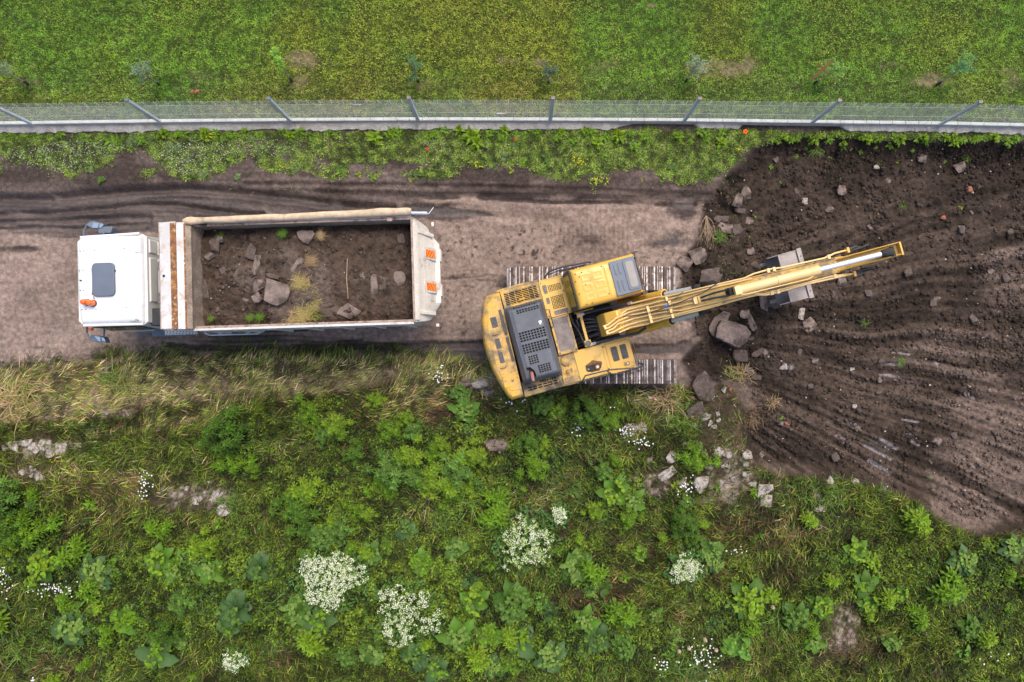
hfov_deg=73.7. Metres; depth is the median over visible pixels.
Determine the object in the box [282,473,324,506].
feathery herb
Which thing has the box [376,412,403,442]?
feathery herb
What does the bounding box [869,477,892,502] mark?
meadow herb
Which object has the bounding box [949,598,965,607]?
leafy plant
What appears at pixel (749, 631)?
meadow herb
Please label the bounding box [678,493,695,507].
broad leaved dock
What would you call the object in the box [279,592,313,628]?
broad leaved dock
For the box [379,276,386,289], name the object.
rock
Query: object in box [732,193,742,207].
rock
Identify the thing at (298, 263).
rock
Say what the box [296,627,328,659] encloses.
meadow herb
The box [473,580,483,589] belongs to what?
meadow herb
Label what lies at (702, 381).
rock
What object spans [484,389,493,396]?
rock
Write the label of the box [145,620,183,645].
feathery herb
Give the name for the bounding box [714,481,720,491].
meadow herb
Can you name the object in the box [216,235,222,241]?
rock
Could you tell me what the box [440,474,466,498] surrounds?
meadow herb
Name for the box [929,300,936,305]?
stone
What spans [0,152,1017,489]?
stray grass
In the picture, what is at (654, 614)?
leafy plant
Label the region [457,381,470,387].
rock
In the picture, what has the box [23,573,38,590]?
leafy plant
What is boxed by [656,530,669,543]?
meadow herb
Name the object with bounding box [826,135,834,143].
leafy weed
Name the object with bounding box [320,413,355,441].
feathery herb
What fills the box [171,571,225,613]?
meadow herb
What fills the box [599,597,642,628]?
meadow herb
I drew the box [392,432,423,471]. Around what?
feathery herb
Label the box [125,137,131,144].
rosette weed
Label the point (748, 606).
broad leaved dock
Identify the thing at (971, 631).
broad leaved dock
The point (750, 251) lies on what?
stone
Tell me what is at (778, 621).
meadow herb
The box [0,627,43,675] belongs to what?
meadow herb
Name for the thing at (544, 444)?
feathery herb
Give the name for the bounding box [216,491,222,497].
rubble stone
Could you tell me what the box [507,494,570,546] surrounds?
meadow herb
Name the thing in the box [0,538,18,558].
feathery herb
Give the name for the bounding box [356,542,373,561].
meadow herb
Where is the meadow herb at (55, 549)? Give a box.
[48,538,66,580]
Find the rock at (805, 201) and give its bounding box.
[802,198,807,204]
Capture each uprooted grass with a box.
[245,314,254,323]
[254,312,264,322]
[276,228,288,237]
[277,308,296,323]
[290,271,311,291]
[292,302,318,328]
[300,275,319,294]
[300,292,321,310]
[300,299,322,320]
[302,284,320,307]
[303,253,317,268]
[315,228,326,240]
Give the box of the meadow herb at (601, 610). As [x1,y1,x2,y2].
[591,596,618,628]
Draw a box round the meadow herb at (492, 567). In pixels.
[485,561,496,571]
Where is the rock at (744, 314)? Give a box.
[739,309,749,318]
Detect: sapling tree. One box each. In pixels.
[0,61,29,84]
[127,57,160,88]
[269,46,292,81]
[405,52,421,85]
[540,58,559,82]
[685,53,711,81]
[814,56,849,83]
[935,49,979,85]
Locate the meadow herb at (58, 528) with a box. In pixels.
[47,521,64,535]
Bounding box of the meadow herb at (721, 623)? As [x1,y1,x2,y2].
[702,612,730,635]
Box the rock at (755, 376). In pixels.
[751,374,761,379]
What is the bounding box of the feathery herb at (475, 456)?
[464,437,487,467]
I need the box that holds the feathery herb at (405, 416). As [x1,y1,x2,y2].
[400,407,414,427]
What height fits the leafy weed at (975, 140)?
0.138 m
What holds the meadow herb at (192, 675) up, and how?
on the meadow ground at (664, 487)
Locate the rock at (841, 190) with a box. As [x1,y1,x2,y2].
[837,185,846,195]
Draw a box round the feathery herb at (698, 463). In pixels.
[673,440,721,474]
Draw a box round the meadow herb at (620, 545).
[614,543,626,551]
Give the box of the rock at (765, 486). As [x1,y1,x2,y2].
[757,483,773,497]
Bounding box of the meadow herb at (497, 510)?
[480,485,512,528]
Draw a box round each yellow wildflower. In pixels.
[206,133,218,141]
[467,161,483,167]
[569,150,589,172]
[589,177,609,185]
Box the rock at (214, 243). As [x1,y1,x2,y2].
[209,238,219,252]
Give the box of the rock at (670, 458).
[666,450,678,463]
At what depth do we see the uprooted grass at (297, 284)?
16.12 m
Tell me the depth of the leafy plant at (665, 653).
18.44 m
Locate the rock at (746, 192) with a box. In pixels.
[741,185,750,198]
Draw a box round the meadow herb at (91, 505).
[82,498,98,511]
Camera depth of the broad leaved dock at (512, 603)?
18.21 m
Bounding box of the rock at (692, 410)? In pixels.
[685,400,705,421]
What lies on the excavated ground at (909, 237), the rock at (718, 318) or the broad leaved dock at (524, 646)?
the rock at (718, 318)
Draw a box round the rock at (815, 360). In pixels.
[811,358,817,363]
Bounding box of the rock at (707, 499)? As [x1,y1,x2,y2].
[699,497,711,503]
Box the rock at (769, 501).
[761,495,771,507]
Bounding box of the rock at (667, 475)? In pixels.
[658,466,676,480]
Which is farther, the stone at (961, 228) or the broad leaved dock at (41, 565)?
the stone at (961, 228)
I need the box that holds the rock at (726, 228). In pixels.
[718,222,733,233]
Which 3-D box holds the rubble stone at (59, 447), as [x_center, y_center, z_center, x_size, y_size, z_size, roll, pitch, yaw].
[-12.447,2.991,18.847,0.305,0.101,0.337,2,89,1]
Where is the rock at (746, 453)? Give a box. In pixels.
[742,449,751,458]
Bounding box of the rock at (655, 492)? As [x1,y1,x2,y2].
[648,488,658,495]
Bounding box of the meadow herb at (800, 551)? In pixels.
[795,546,806,556]
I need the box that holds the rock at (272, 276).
[266,273,278,279]
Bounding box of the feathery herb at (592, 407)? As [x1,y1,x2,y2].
[568,393,605,430]
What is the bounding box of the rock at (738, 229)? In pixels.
[733,224,743,234]
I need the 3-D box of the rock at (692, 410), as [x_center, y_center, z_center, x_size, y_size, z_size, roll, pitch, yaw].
[5.043,1.921,18.598,0.526,0.251,0.472,-41,89,0]
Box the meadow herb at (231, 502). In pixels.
[212,488,251,522]
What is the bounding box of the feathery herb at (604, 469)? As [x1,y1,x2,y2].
[587,457,612,481]
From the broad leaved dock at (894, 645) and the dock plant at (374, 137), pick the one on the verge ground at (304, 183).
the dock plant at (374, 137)
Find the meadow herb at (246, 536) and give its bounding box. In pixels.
[241,528,250,539]
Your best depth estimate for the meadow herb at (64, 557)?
18.40 m
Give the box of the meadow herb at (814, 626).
[806,617,819,637]
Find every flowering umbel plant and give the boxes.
[220,645,250,673]
[288,539,370,613]
[364,575,450,648]
[488,505,561,574]
[548,500,572,528]
[662,545,707,588]
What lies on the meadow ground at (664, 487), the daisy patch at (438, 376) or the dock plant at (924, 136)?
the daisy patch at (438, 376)
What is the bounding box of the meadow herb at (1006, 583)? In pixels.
[999,580,1012,592]
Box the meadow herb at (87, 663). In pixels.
[75,655,93,671]
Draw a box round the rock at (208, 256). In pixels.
[204,252,214,260]
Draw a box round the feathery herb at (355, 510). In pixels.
[342,501,362,522]
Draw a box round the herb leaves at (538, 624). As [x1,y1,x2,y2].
[0,386,1023,681]
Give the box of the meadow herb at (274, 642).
[258,621,287,662]
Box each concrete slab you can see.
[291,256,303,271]
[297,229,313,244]
[370,274,377,294]
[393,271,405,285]
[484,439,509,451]
[621,422,646,437]
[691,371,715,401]
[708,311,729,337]
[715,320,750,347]
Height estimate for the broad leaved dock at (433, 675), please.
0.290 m
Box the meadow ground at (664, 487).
[0,353,1023,681]
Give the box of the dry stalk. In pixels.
[346,259,347,296]
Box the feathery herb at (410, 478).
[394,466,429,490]
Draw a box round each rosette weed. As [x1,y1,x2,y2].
[97,176,105,184]
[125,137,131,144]
[165,141,172,148]
[199,171,206,179]
[233,173,240,181]
[412,171,421,179]
[501,152,507,159]
[541,154,549,162]
[667,163,678,171]
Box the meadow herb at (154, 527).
[143,516,175,540]
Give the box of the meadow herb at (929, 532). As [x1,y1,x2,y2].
[907,507,930,536]
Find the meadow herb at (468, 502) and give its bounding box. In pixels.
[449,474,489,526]
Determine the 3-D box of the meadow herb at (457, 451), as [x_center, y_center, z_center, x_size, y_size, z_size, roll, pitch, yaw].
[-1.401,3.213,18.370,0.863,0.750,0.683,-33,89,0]
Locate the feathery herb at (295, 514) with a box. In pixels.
[267,492,321,537]
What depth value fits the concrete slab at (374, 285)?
16.25 m
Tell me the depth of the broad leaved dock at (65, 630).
18.44 m
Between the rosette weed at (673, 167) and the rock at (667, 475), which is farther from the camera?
the rosette weed at (673, 167)
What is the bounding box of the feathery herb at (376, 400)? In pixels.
[364,390,388,408]
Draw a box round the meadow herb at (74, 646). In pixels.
[30,620,86,662]
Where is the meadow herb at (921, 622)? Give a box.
[904,601,930,632]
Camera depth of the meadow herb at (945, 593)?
18.01 m
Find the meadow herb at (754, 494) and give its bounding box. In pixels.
[750,487,757,498]
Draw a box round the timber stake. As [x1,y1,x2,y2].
[809,59,833,80]
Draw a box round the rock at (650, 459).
[645,456,652,462]
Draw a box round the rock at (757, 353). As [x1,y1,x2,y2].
[751,348,763,357]
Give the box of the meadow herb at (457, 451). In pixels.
[449,445,471,468]
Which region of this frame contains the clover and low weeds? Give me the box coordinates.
[0,124,1023,193]
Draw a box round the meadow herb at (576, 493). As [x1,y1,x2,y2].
[567,482,580,497]
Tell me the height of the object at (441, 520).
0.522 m
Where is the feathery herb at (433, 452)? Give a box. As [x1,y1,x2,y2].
[422,433,452,476]
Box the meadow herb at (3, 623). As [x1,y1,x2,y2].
[0,609,10,634]
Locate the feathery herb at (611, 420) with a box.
[601,410,621,431]
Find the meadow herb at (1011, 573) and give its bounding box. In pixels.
[1001,565,1016,582]
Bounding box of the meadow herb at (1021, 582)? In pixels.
[1015,574,1023,589]
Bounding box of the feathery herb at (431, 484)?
[414,461,458,500]
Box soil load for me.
[200,224,412,325]
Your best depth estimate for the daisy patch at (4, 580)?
18.66 m
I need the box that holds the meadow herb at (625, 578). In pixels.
[620,573,631,582]
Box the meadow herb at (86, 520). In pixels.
[81,515,91,524]
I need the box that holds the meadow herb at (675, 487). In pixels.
[671,480,679,491]
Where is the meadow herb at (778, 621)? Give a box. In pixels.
[757,599,796,637]
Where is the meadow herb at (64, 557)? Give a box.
[53,532,90,570]
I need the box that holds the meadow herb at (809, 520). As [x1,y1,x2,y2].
[797,511,818,531]
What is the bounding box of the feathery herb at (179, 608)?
[167,588,196,620]
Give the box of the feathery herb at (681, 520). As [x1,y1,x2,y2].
[669,500,698,540]
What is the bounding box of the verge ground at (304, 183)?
[0,124,1023,201]
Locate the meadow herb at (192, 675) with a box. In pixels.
[187,672,196,680]
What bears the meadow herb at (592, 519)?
on the meadow ground at (664, 487)
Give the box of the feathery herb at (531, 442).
[514,428,543,454]
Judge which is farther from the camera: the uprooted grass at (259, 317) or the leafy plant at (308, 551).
the leafy plant at (308, 551)
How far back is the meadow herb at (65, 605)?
18.44 m
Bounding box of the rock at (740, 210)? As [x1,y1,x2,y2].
[734,208,745,213]
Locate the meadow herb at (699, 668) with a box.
[674,648,721,681]
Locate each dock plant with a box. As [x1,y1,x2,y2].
[366,130,382,145]
[460,125,479,144]
[470,134,484,150]
[591,136,603,149]
[610,128,624,143]
[628,141,638,150]
[716,136,727,148]
[780,133,789,140]
[809,132,821,143]
[864,134,872,144]
[918,132,928,141]
[948,138,962,147]
[988,132,999,142]
[1011,134,1019,143]
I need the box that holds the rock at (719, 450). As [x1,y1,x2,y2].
[714,447,723,456]
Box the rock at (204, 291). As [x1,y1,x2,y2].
[201,279,208,297]
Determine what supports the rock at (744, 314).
on the excavated ground at (909, 237)
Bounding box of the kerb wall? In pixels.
[0,117,1023,135]
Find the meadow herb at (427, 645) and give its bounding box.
[418,636,434,652]
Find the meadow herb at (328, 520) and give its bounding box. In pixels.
[326,514,336,528]
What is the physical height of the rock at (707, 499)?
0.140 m
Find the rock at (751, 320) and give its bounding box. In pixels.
[746,314,756,330]
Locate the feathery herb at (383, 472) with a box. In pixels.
[363,448,411,491]
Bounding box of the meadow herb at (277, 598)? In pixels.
[262,574,300,618]
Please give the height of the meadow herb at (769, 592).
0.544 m
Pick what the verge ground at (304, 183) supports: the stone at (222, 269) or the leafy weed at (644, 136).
the leafy weed at (644, 136)
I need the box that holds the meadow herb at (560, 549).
[552,543,564,556]
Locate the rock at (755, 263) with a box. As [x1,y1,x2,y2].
[750,261,760,268]
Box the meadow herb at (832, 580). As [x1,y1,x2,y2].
[821,572,839,589]
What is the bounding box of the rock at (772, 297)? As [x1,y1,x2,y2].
[767,295,780,308]
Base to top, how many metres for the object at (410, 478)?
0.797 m
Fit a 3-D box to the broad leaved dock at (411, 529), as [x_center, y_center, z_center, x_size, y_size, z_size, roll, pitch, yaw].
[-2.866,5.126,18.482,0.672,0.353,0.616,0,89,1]
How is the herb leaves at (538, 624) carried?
on the meadow ground at (664, 487)
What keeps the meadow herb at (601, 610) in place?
on the meadow ground at (664, 487)
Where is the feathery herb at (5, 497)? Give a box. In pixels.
[0,475,36,519]
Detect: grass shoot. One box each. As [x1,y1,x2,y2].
[712,230,724,243]
[807,145,824,158]
[898,354,905,366]
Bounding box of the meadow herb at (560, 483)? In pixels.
[537,469,579,503]
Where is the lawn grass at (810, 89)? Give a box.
[0,0,1023,122]
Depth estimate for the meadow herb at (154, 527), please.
18.48 m
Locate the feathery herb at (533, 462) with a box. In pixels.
[513,449,550,481]
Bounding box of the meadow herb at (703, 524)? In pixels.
[698,518,710,529]
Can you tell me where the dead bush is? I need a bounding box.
[697,216,715,248]
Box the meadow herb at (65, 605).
[54,591,77,613]
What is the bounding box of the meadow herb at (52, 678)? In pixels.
[41,672,63,681]
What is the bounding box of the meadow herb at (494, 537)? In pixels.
[475,525,508,555]
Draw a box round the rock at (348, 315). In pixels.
[337,304,360,318]
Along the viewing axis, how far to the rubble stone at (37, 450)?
18.81 m
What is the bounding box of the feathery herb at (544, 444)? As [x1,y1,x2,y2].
[537,433,549,457]
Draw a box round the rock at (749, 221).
[745,217,753,224]
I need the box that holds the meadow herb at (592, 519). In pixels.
[572,487,615,545]
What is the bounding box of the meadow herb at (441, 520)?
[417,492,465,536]
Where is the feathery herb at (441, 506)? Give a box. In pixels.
[437,491,464,510]
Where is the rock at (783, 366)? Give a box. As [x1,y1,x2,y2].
[779,363,787,369]
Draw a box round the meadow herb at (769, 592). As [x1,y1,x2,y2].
[763,584,782,605]
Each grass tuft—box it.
[0,370,49,418]
[0,374,41,433]
[98,358,125,396]
[102,356,148,408]
[403,490,439,526]
[636,375,691,417]
[657,398,699,437]
[720,358,743,383]
[728,363,758,385]
[736,400,766,429]
[765,392,780,412]
[793,473,820,511]
[813,473,851,521]
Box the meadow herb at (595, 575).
[575,555,609,588]
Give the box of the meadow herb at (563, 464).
[540,444,583,486]
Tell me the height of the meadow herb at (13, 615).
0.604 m
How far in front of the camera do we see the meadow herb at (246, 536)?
18.62 m
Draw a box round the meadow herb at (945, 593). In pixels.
[926,565,969,604]
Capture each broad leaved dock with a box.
[26,546,59,582]
[50,608,89,645]
[78,552,112,584]
[90,575,112,594]
[110,604,143,634]
[135,634,180,670]
[144,541,174,580]
[162,557,186,584]
[194,554,225,584]
[215,586,253,628]
[216,624,239,638]
[242,549,272,581]
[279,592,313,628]
[292,628,312,646]
[301,607,337,636]
[305,523,338,550]
[335,645,358,666]
[357,540,381,567]
[359,635,386,665]
[395,519,418,540]
[399,641,431,671]
[408,545,434,577]
[424,654,450,681]
[434,616,474,650]
[441,535,469,561]
[442,563,457,575]
[446,397,480,425]
[448,384,471,403]
[458,583,489,618]
[462,422,477,435]
[475,619,502,649]
[483,653,500,680]
[492,578,532,623]
[503,624,535,659]
[531,392,554,414]
[532,639,567,673]
[548,403,565,421]
[559,547,591,585]
[570,603,600,635]
[584,618,610,653]
[594,471,628,506]
[610,633,636,660]
[623,489,645,513]
[631,544,646,564]
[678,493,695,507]
[696,539,723,564]
[704,555,724,574]
[719,629,750,660]
[724,599,737,615]
[730,576,768,619]
[781,601,809,631]
[803,634,826,653]
[804,595,833,619]
[841,535,868,566]
[850,569,878,598]
[855,593,880,612]
[880,629,903,652]
[889,584,909,603]
[933,571,966,603]
[946,543,977,576]
[955,613,982,638]
[996,533,1023,563]
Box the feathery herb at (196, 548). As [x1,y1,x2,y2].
[187,525,222,561]
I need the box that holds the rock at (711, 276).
[698,267,722,284]
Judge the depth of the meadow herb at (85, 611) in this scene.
18.62 m
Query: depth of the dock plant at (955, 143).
18.70 m
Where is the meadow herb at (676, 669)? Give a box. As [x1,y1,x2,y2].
[653,657,702,681]
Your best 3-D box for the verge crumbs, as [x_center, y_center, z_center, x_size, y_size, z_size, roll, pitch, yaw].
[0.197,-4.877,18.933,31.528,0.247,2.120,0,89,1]
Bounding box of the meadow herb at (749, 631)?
[741,618,762,637]
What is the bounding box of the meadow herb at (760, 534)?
[753,530,764,539]
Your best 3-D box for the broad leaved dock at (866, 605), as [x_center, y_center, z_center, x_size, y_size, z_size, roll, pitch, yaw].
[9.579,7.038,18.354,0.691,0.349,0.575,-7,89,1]
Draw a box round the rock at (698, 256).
[688,246,706,264]
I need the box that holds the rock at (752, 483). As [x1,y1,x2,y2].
[748,481,756,487]
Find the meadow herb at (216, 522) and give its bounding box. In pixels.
[211,518,222,530]
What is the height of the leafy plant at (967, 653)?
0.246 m
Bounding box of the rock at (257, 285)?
[252,279,264,292]
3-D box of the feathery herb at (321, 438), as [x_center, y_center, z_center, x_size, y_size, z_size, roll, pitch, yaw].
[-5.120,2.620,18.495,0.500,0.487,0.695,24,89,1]
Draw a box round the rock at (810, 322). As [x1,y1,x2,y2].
[802,317,816,332]
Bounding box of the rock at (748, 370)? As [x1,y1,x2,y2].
[744,366,753,374]
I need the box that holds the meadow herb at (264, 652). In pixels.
[260,647,267,654]
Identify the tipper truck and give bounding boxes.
[78,207,442,342]
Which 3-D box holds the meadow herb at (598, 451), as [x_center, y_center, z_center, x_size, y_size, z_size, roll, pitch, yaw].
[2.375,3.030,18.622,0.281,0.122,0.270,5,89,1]
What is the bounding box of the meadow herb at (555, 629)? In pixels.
[551,616,565,631]
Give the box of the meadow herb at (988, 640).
[973,627,998,648]
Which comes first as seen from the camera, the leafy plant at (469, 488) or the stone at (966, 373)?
the leafy plant at (469, 488)
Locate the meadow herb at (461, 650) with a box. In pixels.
[429,621,495,670]
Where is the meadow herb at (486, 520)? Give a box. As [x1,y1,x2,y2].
[473,502,510,530]
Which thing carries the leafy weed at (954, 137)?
on the verge ground at (304, 183)
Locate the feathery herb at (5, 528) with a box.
[0,506,26,548]
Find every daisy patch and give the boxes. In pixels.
[0,567,12,599]
[27,580,77,596]
[138,470,153,498]
[428,365,449,382]
[618,426,633,441]
[632,433,653,449]
[676,475,696,501]
[683,638,721,681]
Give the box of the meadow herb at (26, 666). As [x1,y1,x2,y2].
[23,659,36,674]
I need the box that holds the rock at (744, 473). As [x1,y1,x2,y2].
[742,471,750,476]
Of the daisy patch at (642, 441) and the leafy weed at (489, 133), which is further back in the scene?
the leafy weed at (489, 133)
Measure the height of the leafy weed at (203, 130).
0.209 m
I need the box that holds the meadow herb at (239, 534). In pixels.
[219,526,246,554]
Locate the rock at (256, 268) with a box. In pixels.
[252,255,260,274]
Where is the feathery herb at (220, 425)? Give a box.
[197,404,250,455]
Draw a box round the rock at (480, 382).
[472,378,488,388]
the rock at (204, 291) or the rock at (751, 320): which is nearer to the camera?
the rock at (204, 291)
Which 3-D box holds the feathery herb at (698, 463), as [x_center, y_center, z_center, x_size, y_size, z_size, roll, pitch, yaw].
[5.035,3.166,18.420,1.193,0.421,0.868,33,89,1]
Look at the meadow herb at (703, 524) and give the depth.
18.37 m
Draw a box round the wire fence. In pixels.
[0,96,1023,125]
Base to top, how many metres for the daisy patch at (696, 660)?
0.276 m
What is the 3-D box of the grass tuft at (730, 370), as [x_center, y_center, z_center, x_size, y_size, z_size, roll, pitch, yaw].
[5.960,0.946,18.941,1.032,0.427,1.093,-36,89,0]
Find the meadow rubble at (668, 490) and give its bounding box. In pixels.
[24,370,982,648]
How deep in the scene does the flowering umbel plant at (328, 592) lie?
18.24 m
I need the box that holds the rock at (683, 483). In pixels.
[678,478,686,488]
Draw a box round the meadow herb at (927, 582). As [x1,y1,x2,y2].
[907,553,964,609]
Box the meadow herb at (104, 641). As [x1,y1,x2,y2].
[97,623,119,649]
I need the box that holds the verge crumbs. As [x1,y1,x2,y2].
[1,127,1022,202]
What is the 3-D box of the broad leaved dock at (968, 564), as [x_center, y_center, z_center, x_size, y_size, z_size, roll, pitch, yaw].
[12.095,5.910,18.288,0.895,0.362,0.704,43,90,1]
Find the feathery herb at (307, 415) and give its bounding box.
[293,393,322,429]
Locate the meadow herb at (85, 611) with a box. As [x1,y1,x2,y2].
[75,599,92,628]
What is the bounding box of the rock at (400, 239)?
[397,234,404,243]
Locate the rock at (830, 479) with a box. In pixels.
[827,475,835,487]
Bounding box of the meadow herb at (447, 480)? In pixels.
[441,463,452,494]
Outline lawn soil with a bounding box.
[0,0,1023,122]
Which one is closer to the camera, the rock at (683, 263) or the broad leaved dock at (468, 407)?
the broad leaved dock at (468, 407)
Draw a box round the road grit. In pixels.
[0,190,700,386]
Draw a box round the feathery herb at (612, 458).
[605,453,622,466]
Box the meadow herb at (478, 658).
[461,642,489,673]
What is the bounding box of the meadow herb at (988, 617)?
[982,606,998,625]
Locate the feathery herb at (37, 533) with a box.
[0,507,63,549]
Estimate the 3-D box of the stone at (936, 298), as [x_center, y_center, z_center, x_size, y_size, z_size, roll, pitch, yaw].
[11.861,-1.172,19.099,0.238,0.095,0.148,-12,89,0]
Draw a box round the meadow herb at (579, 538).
[573,531,583,544]
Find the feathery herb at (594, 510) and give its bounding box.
[579,501,603,520]
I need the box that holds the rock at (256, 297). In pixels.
[251,291,262,302]
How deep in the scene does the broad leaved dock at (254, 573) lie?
18.49 m
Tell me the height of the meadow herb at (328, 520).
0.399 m
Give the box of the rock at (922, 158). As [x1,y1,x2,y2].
[917,154,926,162]
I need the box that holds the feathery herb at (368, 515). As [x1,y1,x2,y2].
[359,504,379,522]
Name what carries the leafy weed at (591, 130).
on the verge ground at (304, 183)
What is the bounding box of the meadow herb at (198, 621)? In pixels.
[181,603,216,639]
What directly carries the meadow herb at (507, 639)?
on the meadow ground at (664, 487)
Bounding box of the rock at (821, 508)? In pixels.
[813,506,825,511]
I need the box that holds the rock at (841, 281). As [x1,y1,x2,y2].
[837,277,846,285]
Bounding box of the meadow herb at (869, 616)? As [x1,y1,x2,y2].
[863,612,874,621]
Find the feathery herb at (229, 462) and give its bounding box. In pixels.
[209,449,257,474]
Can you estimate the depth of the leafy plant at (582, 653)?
18.38 m
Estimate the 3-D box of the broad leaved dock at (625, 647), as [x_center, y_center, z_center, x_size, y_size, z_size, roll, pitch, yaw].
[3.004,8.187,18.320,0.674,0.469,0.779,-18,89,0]
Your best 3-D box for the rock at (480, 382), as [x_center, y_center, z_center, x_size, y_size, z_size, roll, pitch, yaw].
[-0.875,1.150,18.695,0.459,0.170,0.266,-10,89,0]
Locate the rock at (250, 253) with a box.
[244,243,255,259]
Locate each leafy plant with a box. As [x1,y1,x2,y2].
[0,488,16,515]
[0,551,16,563]
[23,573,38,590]
[27,487,40,501]
[70,602,83,615]
[86,621,99,638]
[88,595,110,616]
[105,558,120,582]
[123,601,139,610]
[132,612,148,626]
[169,628,188,650]
[172,549,191,562]
[187,557,202,576]
[223,575,241,588]
[243,461,259,478]
[297,547,314,560]
[340,437,364,466]
[379,537,395,554]
[400,465,415,483]
[402,412,423,444]
[430,594,444,609]
[435,435,450,451]
[452,604,470,619]
[458,570,482,587]
[464,473,478,499]
[495,656,506,677]
[502,656,523,675]
[514,621,525,629]
[519,486,527,492]
[529,591,547,611]
[542,600,558,622]
[545,566,554,578]
[577,642,588,661]
[581,581,599,597]
[609,619,630,636]
[619,506,644,530]
[645,607,662,625]
[661,642,675,656]
[668,625,683,642]
[705,615,718,632]
[839,548,857,563]
[863,550,880,572]
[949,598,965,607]
[952,645,970,663]
[1001,602,1015,615]
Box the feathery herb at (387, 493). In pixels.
[363,473,399,500]
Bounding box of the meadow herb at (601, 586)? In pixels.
[597,577,611,596]
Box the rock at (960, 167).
[954,161,965,172]
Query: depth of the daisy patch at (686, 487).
18.46 m
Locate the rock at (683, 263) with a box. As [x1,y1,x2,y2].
[676,256,692,271]
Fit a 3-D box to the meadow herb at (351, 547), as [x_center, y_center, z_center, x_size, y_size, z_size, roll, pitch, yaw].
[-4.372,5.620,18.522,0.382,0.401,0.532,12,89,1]
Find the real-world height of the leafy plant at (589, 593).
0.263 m
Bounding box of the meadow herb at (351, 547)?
[344,539,358,556]
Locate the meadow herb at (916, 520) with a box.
[899,504,933,538]
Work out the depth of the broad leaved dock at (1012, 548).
18.27 m
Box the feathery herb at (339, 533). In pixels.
[329,517,354,544]
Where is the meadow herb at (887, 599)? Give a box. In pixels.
[876,586,896,610]
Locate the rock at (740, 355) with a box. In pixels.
[733,350,747,361]
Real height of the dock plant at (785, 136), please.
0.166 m
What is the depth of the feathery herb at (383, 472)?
18.04 m
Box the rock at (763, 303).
[759,292,767,310]
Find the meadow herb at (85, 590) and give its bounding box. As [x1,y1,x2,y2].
[74,577,100,602]
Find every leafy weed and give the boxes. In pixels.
[57,131,65,138]
[84,134,92,142]
[103,136,113,145]
[136,136,145,144]
[157,128,166,138]
[173,131,180,137]
[180,131,188,138]
[199,127,209,135]
[199,133,207,141]
[211,128,219,135]
[229,131,236,138]
[283,130,295,141]
[295,128,304,136]
[387,129,397,138]
[395,125,403,134]
[440,126,447,133]
[453,124,464,134]
[485,128,493,138]
[498,134,504,141]
[499,124,510,135]
[552,134,560,141]
[557,127,565,137]
[569,137,577,144]
[579,126,586,133]
[589,128,597,135]
[601,132,609,142]
[627,130,633,137]
[640,131,647,140]
[673,132,683,140]
[696,125,704,136]
[704,128,711,137]
[718,126,726,137]
[788,136,794,143]
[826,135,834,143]
[838,140,847,145]
[875,134,883,142]
[885,142,893,149]
[899,133,905,140]
[941,133,950,141]
[948,133,957,141]
[970,136,977,144]
[1003,138,1013,148]
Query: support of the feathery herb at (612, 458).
on the meadow ground at (664, 487)
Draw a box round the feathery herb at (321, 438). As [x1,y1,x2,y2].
[314,427,332,448]
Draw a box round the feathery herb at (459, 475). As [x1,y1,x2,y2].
[438,450,483,491]
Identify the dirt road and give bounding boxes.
[0,186,721,386]
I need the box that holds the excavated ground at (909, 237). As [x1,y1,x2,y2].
[681,135,1023,534]
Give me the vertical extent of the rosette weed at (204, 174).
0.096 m
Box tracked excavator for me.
[481,242,903,399]
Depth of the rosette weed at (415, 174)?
18.86 m
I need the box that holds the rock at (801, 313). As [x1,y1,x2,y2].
[798,308,804,319]
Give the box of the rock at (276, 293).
[263,278,288,305]
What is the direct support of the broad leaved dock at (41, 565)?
on the meadow ground at (664, 487)
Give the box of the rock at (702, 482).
[693,475,708,493]
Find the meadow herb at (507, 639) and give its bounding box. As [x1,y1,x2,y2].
[499,623,519,650]
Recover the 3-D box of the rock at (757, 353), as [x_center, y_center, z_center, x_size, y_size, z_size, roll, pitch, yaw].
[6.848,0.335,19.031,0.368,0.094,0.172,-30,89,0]
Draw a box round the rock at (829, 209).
[825,206,833,211]
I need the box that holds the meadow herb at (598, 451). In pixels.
[594,448,603,455]
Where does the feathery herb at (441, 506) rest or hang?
on the meadow ground at (664, 487)
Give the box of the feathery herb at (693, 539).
[683,524,703,547]
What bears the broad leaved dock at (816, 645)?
on the meadow ground at (664, 487)
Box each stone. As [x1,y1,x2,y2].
[11,441,17,451]
[21,439,32,446]
[27,442,37,450]
[31,446,39,453]
[34,472,40,480]
[38,439,48,452]
[45,449,54,457]
[55,443,66,454]
[192,497,198,504]
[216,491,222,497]
[219,266,225,274]
[359,272,364,278]
[702,413,709,420]
[725,451,731,458]
[746,247,754,254]
[831,451,839,461]
[865,290,871,296]
[903,268,912,276]
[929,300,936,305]
[932,437,941,445]
[933,296,940,300]
[950,432,957,438]
[957,225,965,233]
[961,369,970,376]
[969,314,978,322]
[970,462,974,468]
[987,268,994,273]
[1001,272,1009,281]
[1007,228,1013,233]
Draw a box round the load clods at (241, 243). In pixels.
[202,224,412,325]
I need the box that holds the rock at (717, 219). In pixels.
[714,215,727,222]
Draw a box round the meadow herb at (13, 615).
[0,583,35,644]
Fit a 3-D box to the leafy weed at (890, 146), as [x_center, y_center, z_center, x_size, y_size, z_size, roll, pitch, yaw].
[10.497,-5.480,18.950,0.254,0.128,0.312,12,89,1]
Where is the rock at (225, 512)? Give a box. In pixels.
[216,504,229,516]
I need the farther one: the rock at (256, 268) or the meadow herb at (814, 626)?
the meadow herb at (814, 626)

